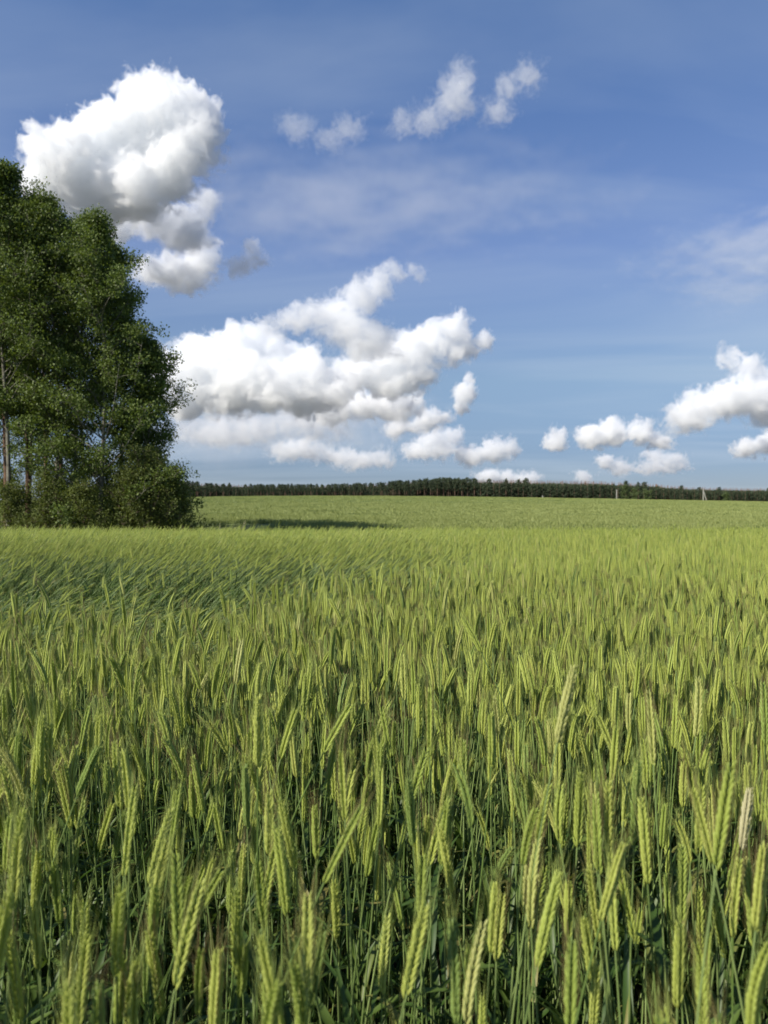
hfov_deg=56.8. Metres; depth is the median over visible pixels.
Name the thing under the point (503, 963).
rye plant
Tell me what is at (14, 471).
aspen tree
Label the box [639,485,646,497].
pine tree
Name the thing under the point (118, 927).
rye plant
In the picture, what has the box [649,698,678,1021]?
rye plant
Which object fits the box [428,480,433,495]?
pine tree
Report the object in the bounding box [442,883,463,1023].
rye plant
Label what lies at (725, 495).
deciduous tree
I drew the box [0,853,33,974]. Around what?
rye plant
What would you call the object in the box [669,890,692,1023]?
rye plant
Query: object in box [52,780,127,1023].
rye plant
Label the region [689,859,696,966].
rye plant
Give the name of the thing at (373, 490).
pine tree
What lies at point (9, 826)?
rye plant
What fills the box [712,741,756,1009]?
rye plant
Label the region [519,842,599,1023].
rye plant
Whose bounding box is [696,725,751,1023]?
rye plant
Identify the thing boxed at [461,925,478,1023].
rye plant
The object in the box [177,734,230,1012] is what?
rye plant
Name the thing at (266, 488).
pine tree
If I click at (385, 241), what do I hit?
sky
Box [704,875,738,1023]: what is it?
rye plant
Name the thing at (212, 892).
rye plant
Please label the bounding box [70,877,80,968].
rye plant
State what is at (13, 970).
rye plant
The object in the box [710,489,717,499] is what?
pine tree
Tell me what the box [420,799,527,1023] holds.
rye plant
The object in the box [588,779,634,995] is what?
rye plant
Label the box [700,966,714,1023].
rye plant
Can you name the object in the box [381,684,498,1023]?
rye plant
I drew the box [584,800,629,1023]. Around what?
rye plant
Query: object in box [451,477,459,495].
pine tree
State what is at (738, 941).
rye plant
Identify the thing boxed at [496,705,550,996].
rye plant
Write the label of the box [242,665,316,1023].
rye plant
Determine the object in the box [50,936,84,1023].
rye plant
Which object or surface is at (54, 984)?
rye plant
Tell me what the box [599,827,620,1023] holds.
rye plant
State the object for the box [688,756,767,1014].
rye plant
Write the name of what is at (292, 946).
rye plant
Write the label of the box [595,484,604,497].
pine tree
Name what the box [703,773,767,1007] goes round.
rye plant
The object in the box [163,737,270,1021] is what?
rye plant
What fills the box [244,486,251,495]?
pine tree
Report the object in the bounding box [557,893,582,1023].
rye plant
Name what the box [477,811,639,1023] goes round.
rye plant
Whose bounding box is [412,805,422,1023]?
rye plant
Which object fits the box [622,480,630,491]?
pine tree
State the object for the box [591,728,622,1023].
rye plant
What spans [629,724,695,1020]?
rye plant
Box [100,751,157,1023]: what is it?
rye plant
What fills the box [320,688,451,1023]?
rye plant
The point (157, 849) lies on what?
rye plant
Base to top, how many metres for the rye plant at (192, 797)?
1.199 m
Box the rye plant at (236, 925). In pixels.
[224,858,247,1015]
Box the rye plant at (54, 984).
[0,847,84,1023]
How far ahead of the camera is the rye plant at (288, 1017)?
1.39 m
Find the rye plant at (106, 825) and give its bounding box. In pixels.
[63,786,122,1023]
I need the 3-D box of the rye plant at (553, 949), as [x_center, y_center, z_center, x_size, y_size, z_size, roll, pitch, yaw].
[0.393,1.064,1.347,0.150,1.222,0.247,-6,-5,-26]
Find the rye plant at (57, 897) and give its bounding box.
[44,835,64,1013]
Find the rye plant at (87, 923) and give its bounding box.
[75,880,97,1023]
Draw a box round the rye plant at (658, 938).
[641,666,669,992]
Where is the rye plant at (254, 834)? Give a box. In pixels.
[221,798,286,1023]
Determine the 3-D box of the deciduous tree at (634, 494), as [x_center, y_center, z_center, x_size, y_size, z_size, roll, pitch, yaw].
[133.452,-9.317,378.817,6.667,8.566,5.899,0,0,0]
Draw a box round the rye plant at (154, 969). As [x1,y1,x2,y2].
[135,905,166,1023]
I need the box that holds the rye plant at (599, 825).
[586,762,613,1023]
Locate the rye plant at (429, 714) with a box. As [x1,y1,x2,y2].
[422,662,437,1023]
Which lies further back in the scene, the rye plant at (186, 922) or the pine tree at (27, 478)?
the pine tree at (27, 478)
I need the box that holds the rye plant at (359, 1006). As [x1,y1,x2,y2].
[350,769,377,1016]
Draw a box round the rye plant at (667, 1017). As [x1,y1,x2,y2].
[649,968,676,1023]
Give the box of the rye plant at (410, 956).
[399,866,442,1023]
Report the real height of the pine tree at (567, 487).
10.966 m
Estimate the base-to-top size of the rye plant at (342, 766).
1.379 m
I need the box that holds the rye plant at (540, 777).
[510,759,549,1023]
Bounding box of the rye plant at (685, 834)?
[664,800,695,1023]
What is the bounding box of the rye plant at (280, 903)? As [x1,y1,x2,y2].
[232,844,286,1023]
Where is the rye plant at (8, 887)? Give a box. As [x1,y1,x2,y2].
[1,829,26,1023]
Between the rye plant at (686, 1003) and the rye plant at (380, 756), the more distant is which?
the rye plant at (686, 1003)
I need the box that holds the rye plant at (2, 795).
[0,760,45,1004]
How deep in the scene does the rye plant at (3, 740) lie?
1.48 m
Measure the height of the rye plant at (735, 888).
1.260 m
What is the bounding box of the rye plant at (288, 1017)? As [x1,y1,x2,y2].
[281,822,298,1023]
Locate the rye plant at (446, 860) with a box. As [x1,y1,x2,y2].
[429,793,472,1023]
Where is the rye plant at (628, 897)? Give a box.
[617,828,651,1023]
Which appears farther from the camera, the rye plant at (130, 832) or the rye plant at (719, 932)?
the rye plant at (719, 932)
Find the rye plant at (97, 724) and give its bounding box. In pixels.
[48,696,112,1023]
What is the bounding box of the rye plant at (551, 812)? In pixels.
[523,765,586,1011]
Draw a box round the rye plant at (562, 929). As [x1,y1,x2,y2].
[542,722,622,1023]
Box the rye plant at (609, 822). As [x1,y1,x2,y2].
[538,747,619,1023]
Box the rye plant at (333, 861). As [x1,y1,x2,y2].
[282,772,384,982]
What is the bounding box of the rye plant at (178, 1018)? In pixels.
[139,882,187,1023]
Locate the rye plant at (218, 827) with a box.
[208,787,292,1023]
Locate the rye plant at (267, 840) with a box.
[260,764,279,1023]
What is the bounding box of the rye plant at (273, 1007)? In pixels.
[259,945,296,1023]
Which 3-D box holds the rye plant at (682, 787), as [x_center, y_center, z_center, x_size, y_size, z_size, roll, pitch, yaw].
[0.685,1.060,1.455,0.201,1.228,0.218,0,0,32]
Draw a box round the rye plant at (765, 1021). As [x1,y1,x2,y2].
[736,856,767,1023]
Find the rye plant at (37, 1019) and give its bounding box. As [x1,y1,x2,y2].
[29,1003,74,1023]
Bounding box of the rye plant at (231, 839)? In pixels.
[223,821,255,1023]
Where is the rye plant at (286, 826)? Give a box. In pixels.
[269,768,321,1023]
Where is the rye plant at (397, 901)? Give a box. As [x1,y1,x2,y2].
[381,844,416,1023]
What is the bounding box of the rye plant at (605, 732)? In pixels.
[589,697,701,1008]
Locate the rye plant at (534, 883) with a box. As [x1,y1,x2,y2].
[524,810,550,1023]
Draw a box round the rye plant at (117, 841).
[86,795,127,1019]
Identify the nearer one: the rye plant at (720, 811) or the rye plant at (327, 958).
the rye plant at (720, 811)
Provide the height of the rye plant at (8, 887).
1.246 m
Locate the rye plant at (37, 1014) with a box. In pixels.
[19,798,44,1017]
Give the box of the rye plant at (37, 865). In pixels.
[26,827,51,1023]
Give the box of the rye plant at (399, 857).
[359,810,407,1023]
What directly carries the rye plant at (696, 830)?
on the ground
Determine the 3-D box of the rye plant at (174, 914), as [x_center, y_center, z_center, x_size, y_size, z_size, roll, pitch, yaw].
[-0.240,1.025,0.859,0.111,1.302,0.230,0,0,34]
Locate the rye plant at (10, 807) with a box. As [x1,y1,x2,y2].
[0,746,40,1023]
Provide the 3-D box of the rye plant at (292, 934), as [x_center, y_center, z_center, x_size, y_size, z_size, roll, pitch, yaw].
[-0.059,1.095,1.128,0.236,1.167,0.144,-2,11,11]
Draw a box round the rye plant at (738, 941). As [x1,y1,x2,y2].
[696,780,744,1016]
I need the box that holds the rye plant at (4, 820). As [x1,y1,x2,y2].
[0,802,32,1008]
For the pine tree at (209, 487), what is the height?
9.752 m
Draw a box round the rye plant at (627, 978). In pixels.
[623,732,648,1023]
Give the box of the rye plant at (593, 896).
[579,839,628,1023]
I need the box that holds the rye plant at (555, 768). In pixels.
[480,727,563,1023]
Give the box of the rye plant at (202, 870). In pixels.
[143,832,217,1023]
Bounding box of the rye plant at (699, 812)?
[682,763,744,1022]
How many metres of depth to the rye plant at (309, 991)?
0.90 m
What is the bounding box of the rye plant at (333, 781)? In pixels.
[296,729,390,1023]
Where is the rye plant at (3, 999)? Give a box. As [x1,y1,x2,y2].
[0,986,10,1018]
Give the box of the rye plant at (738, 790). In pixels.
[730,763,762,982]
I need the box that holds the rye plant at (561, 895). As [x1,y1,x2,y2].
[551,851,588,1016]
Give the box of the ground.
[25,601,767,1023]
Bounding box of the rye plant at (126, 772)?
[22,724,133,1023]
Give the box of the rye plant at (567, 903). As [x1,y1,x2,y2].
[560,862,578,940]
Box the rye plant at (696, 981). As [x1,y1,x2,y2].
[687,924,711,1023]
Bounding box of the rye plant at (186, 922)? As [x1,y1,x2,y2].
[167,840,223,1023]
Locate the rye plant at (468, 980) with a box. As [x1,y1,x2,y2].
[462,887,500,1023]
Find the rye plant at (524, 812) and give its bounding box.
[515,769,543,1023]
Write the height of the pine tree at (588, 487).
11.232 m
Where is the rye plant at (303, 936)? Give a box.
[295,849,319,1005]
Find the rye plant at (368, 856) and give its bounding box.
[350,803,388,1016]
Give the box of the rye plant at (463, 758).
[455,716,493,1023]
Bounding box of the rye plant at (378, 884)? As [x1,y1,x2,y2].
[372,843,384,1023]
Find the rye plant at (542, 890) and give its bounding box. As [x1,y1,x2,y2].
[504,849,555,1023]
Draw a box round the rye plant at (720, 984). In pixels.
[659,777,725,1023]
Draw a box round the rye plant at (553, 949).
[506,754,562,1019]
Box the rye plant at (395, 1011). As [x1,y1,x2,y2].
[387,996,404,1023]
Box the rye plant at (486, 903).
[477,871,500,1023]
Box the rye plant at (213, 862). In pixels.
[203,839,260,1023]
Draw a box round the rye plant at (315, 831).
[306,782,344,1023]
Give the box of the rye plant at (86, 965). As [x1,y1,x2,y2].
[73,902,102,1023]
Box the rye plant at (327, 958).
[297,752,348,1009]
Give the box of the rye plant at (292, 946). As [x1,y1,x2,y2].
[281,909,301,990]
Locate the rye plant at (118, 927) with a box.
[107,860,136,1023]
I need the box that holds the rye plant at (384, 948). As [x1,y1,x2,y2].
[377,884,397,1023]
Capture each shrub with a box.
[0,476,41,530]
[14,462,82,533]
[60,476,111,531]
[99,459,168,532]
[103,437,185,531]
[136,453,194,531]
[151,476,215,530]
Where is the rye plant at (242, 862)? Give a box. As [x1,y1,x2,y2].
[236,824,251,1023]
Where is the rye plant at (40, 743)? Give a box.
[33,698,100,1023]
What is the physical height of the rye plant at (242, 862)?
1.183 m
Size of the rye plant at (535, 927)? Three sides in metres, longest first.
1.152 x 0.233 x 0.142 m
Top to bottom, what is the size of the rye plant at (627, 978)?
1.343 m
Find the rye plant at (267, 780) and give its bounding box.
[225,766,273,961]
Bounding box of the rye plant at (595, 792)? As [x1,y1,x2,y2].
[532,757,610,1023]
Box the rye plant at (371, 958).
[342,739,389,1023]
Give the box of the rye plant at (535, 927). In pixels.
[525,852,546,1015]
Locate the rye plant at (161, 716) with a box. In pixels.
[105,697,172,1023]
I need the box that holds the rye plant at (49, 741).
[13,707,61,1021]
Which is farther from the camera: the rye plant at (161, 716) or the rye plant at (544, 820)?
the rye plant at (161, 716)
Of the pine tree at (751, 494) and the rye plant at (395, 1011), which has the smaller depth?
the rye plant at (395, 1011)
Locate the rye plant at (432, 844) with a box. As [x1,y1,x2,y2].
[403,777,455,1023]
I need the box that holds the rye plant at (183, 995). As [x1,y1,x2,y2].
[121,765,193,1023]
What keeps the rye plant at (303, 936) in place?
on the ground
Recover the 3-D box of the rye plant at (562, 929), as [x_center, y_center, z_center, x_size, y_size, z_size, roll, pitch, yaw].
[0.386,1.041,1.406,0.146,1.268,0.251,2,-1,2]
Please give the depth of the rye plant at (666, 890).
1.27 m
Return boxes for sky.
[0,0,767,499]
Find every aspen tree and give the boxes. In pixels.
[0,156,80,528]
[0,182,127,526]
[0,192,36,398]
[0,226,79,492]
[0,298,111,516]
[0,300,44,503]
[2,203,188,529]
[9,216,138,522]
[45,238,189,528]
[86,331,205,530]
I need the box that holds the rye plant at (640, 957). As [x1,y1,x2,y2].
[615,710,657,1023]
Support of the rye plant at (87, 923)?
on the ground
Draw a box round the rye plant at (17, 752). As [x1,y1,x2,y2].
[11,719,65,1014]
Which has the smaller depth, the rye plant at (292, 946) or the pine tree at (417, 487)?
the rye plant at (292, 946)
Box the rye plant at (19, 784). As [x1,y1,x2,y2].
[0,740,55,1023]
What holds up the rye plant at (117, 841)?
on the ground
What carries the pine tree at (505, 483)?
on the ground
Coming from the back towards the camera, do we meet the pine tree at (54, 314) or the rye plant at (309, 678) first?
the pine tree at (54, 314)
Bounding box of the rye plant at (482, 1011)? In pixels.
[476,977,489,1023]
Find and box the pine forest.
[91,479,764,500]
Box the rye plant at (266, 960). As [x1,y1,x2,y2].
[244,905,284,1023]
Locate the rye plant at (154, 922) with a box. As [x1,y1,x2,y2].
[143,855,166,1023]
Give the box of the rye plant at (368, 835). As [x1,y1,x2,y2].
[352,810,374,1020]
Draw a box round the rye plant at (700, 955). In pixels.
[685,923,711,1023]
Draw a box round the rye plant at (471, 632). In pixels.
[454,607,578,942]
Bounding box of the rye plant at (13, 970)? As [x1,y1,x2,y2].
[3,892,23,1023]
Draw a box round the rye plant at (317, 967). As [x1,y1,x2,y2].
[308,886,336,1022]
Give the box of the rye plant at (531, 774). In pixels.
[523,747,624,1023]
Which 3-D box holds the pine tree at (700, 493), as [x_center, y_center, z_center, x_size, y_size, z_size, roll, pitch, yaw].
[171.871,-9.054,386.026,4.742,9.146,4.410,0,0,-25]
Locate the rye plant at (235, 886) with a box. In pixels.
[194,738,260,1023]
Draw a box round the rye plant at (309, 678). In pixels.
[223,650,315,1023]
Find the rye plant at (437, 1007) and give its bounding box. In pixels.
[415,693,462,1023]
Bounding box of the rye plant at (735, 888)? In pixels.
[729,824,750,1023]
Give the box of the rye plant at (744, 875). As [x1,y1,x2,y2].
[737,840,761,1023]
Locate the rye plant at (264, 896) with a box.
[244,836,268,943]
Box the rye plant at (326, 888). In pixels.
[284,707,331,1022]
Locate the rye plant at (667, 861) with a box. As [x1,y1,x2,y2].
[664,816,691,1004]
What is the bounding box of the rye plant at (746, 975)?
[726,930,749,1020]
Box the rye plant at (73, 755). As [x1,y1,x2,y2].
[63,721,87,1005]
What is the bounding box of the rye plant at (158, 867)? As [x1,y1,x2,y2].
[139,812,182,971]
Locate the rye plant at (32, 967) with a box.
[20,807,65,977]
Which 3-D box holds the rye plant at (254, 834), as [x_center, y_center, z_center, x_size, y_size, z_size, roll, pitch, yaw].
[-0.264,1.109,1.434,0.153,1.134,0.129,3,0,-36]
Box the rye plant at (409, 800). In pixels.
[399,760,427,1023]
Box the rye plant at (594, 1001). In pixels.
[588,939,603,1023]
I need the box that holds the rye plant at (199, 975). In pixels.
[191,919,209,1023]
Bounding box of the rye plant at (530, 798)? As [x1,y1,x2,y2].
[522,764,590,1011]
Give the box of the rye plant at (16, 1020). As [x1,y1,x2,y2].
[7,971,27,1023]
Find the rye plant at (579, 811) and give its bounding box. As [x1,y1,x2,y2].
[569,738,590,957]
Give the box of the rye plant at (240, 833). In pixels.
[229,768,265,1023]
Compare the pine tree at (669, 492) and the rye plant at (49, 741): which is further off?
the pine tree at (669, 492)
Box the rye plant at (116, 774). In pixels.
[82,714,149,1023]
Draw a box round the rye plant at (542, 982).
[483,727,563,1017]
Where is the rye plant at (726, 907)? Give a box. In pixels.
[711,874,737,1007]
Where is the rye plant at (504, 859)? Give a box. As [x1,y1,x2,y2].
[470,831,522,1023]
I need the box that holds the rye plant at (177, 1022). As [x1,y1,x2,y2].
[173,999,185,1023]
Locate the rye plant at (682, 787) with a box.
[676,744,767,1009]
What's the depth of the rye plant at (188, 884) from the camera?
1.07 m
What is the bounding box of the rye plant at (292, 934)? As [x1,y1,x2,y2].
[278,917,299,972]
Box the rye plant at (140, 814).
[133,767,177,1005]
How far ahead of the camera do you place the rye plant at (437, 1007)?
1.49 m
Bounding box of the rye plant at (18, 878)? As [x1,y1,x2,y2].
[7,807,33,1023]
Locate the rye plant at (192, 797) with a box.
[186,754,278,967]
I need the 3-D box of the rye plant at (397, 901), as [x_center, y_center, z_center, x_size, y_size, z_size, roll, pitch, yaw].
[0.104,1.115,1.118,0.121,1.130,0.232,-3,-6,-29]
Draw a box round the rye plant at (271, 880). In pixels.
[252,829,287,1023]
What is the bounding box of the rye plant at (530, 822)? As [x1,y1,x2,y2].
[508,776,553,1023]
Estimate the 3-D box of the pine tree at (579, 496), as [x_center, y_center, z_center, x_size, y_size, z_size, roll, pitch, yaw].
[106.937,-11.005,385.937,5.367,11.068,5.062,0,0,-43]
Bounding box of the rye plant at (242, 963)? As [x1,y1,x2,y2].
[232,922,256,1023]
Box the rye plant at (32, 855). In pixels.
[4,821,43,1023]
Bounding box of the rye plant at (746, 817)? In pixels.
[723,762,763,1023]
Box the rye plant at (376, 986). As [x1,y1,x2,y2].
[366,708,429,1023]
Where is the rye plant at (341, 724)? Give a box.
[227,689,364,1023]
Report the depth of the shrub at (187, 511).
30.43 m
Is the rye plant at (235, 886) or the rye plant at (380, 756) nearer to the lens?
the rye plant at (380, 756)
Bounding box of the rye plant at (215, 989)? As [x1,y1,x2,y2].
[201,911,233,1023]
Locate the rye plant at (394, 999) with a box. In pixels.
[364,721,462,1023]
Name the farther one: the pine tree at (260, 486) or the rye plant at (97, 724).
the pine tree at (260, 486)
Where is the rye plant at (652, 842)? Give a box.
[646,798,671,1023]
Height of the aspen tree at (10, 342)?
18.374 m
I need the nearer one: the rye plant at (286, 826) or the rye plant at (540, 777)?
the rye plant at (286, 826)
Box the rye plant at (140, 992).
[134,937,143,1023]
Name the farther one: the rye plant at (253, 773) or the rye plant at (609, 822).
the rye plant at (253, 773)
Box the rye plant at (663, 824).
[620,785,724,1023]
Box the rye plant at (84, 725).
[44,689,137,1005]
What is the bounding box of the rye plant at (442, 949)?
[438,802,455,1023]
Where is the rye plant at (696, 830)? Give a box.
[689,752,712,1023]
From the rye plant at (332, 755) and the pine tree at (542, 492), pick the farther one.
the pine tree at (542, 492)
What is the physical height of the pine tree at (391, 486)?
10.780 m
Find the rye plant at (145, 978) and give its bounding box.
[140,928,149,1017]
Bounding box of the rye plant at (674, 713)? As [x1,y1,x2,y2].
[620,678,683,1014]
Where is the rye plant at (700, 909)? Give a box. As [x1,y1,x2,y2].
[691,871,707,1007]
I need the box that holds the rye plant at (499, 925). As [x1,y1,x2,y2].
[492,866,513,1023]
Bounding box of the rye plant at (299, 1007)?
[280,939,310,1023]
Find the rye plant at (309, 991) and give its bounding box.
[294,905,322,1023]
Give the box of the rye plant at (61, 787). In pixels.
[5,749,95,1010]
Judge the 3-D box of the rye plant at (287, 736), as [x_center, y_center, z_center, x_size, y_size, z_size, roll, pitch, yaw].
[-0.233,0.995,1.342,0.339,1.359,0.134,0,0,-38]
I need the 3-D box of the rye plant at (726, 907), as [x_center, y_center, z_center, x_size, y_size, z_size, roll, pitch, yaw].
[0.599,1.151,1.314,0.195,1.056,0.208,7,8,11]
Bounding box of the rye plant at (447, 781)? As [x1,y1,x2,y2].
[410,740,456,1023]
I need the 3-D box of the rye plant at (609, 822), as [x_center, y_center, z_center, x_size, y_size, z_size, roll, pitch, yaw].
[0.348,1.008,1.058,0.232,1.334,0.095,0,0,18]
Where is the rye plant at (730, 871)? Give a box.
[683,807,740,1011]
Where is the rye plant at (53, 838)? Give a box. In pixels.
[23,807,62,1023]
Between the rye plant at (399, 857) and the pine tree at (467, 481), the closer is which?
the rye plant at (399, 857)
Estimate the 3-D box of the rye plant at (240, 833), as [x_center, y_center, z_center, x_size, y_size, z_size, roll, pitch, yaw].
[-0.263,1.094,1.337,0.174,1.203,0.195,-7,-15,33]
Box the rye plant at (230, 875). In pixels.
[224,836,236,1023]
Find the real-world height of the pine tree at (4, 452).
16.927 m
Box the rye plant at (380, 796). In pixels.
[314,744,386,1023]
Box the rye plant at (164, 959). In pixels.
[134,778,209,1023]
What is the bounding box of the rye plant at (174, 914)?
[161,818,187,1023]
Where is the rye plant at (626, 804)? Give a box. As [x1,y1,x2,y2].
[601,749,657,1018]
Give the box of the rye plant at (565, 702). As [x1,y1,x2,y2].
[511,640,585,1023]
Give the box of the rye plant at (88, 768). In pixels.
[0,725,111,1023]
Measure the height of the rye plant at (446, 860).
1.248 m
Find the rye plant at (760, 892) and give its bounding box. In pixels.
[744,802,767,1023]
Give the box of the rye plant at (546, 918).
[524,834,575,1023]
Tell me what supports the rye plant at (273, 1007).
on the ground
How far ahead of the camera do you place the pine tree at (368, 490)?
386.57 m
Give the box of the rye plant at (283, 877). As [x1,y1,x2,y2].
[261,794,295,1023]
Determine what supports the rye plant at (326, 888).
on the ground
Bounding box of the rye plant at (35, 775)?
[28,701,68,984]
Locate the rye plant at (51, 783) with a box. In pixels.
[26,728,74,855]
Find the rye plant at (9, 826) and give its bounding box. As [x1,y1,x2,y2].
[1,793,19,916]
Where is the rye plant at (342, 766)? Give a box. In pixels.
[330,717,354,1023]
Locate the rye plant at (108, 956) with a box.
[107,803,171,1023]
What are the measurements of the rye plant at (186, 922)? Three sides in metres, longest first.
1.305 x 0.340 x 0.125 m
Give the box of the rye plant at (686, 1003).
[648,790,707,1023]
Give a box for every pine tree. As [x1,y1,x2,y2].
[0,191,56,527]
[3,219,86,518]
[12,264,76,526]
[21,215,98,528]
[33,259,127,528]
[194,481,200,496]
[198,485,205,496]
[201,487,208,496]
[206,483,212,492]
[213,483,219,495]
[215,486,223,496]
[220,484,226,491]
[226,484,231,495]
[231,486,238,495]
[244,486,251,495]
[257,484,263,495]
[264,484,269,491]
[302,484,306,494]
[320,485,324,495]
[358,483,363,495]
[363,487,370,495]
[370,484,375,495]
[382,483,388,495]
[390,481,396,489]
[396,480,402,490]
[402,481,407,491]
[407,484,414,495]
[409,480,415,495]
[415,480,420,495]
[421,480,426,495]
[422,478,428,495]
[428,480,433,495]
[433,478,440,495]
[441,477,446,495]
[444,478,451,495]
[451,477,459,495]
[458,479,465,495]
[464,477,471,495]
[465,483,473,496]
[471,478,477,496]
[476,480,484,496]
[481,483,490,495]
[488,479,498,496]
[494,480,504,496]
[500,478,508,489]
[506,481,517,496]
[515,479,521,496]
[518,480,527,496]
[527,484,536,496]
[532,483,542,495]
[539,482,548,495]
[545,483,554,496]
[553,484,561,497]
[558,484,568,497]
[564,482,571,497]
[569,481,581,497]
[576,485,585,497]
[582,481,591,497]
[588,484,598,497]
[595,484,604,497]
[600,483,608,497]
[607,485,615,498]
[613,486,621,498]
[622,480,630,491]
[635,482,641,491]
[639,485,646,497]
[651,485,661,499]
[660,488,667,499]
[664,488,672,498]
[670,488,678,499]
[679,489,686,499]
[684,489,690,499]
[691,487,698,499]
[697,490,702,499]
[702,491,709,499]
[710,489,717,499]
[716,487,722,495]
[729,490,736,500]
[733,489,740,500]
[741,491,748,500]
[746,490,753,500]
[754,491,760,500]
[761,490,767,500]
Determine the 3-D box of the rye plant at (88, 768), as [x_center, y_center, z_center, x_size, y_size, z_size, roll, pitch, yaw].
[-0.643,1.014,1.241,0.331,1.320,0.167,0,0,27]
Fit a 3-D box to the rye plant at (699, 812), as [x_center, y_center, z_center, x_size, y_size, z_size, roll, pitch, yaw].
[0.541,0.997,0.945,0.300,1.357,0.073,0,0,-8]
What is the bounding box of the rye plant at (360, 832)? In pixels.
[272,793,371,1017]
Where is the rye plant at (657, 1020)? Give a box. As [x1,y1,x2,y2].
[640,959,675,1023]
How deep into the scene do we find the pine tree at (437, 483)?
385.54 m
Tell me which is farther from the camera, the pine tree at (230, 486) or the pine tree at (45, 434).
the pine tree at (230, 486)
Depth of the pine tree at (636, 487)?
385.27 m
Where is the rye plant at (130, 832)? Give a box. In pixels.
[110,757,246,1023]
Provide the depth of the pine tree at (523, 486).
386.30 m
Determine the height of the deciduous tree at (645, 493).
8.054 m
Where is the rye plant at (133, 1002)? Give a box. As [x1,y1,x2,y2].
[124,923,147,1023]
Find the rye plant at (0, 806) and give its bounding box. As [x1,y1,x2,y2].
[0,749,28,964]
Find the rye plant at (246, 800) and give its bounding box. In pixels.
[224,741,255,1023]
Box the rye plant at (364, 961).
[333,767,408,1006]
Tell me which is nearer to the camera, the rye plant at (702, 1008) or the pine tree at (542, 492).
the rye plant at (702, 1008)
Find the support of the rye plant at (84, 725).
on the ground
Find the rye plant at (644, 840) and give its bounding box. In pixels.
[630,764,767,1023]
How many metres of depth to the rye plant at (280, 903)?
1.21 m
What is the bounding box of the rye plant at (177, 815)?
[94,769,185,1023]
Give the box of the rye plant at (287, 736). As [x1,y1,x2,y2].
[229,688,314,1022]
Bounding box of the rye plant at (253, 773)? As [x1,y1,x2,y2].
[216,739,268,973]
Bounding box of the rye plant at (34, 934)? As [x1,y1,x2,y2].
[24,874,44,1023]
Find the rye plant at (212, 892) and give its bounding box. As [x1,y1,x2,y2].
[144,846,237,1023]
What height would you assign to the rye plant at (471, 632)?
1.460 m
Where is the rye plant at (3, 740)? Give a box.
[0,724,62,1016]
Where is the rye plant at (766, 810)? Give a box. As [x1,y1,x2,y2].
[756,768,767,835]
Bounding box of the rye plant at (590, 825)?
[588,785,616,1022]
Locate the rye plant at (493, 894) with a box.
[485,852,506,1023]
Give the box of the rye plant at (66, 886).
[24,835,70,1021]
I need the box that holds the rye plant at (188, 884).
[173,857,198,1023]
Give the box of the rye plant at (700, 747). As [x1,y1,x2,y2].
[694,703,714,954]
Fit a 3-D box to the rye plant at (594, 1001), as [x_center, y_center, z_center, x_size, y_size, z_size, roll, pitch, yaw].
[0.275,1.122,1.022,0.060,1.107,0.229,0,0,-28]
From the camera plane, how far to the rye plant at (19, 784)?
1.32 m
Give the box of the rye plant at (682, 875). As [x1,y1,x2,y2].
[671,812,692,1023]
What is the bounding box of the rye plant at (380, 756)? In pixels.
[373,721,435,1023]
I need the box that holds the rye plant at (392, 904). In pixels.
[313,861,402,1012]
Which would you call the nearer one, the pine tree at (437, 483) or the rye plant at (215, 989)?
the rye plant at (215, 989)
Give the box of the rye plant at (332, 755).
[313,711,377,941]
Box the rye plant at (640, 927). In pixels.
[560,890,647,1018]
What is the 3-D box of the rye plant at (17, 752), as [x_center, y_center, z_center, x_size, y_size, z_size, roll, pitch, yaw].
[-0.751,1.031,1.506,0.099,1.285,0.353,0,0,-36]
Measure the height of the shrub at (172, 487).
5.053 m
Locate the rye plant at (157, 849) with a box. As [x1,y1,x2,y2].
[128,781,189,970]
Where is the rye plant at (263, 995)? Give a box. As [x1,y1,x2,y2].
[250,945,279,1020]
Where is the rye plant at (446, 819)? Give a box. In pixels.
[365,771,456,1022]
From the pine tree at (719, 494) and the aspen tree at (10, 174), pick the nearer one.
the aspen tree at (10, 174)
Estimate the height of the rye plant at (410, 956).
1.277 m
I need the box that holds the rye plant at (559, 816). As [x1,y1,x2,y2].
[552,760,617,1023]
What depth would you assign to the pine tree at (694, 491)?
386.02 m
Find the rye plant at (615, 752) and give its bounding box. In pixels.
[517,710,683,1021]
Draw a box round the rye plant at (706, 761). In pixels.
[697,728,744,1008]
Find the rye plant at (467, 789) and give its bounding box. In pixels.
[440,738,476,1023]
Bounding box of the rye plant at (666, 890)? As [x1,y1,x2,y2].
[660,853,688,1023]
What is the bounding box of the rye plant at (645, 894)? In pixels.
[642,832,652,1023]
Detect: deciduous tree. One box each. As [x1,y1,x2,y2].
[620,484,630,498]
[629,487,640,498]
[643,488,651,498]
[720,491,731,500]
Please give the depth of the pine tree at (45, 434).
35.43 m
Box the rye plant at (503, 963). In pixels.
[485,733,521,1023]
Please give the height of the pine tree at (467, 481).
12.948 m
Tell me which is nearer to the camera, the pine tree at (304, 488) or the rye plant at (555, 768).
the rye plant at (555, 768)
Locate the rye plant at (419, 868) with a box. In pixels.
[413,830,431,1023]
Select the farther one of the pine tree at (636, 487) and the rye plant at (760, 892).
the pine tree at (636, 487)
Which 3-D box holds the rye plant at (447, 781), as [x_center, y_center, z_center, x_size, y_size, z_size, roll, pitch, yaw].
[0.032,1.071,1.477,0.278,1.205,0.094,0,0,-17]
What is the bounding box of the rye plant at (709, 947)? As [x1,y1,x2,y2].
[702,902,717,979]
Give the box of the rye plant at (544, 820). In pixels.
[516,761,560,1023]
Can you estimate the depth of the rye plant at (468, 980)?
0.84 m
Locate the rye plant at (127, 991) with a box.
[111,953,143,1023]
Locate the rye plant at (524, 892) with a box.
[437,816,537,1023]
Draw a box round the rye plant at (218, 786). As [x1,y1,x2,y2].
[155,750,229,1023]

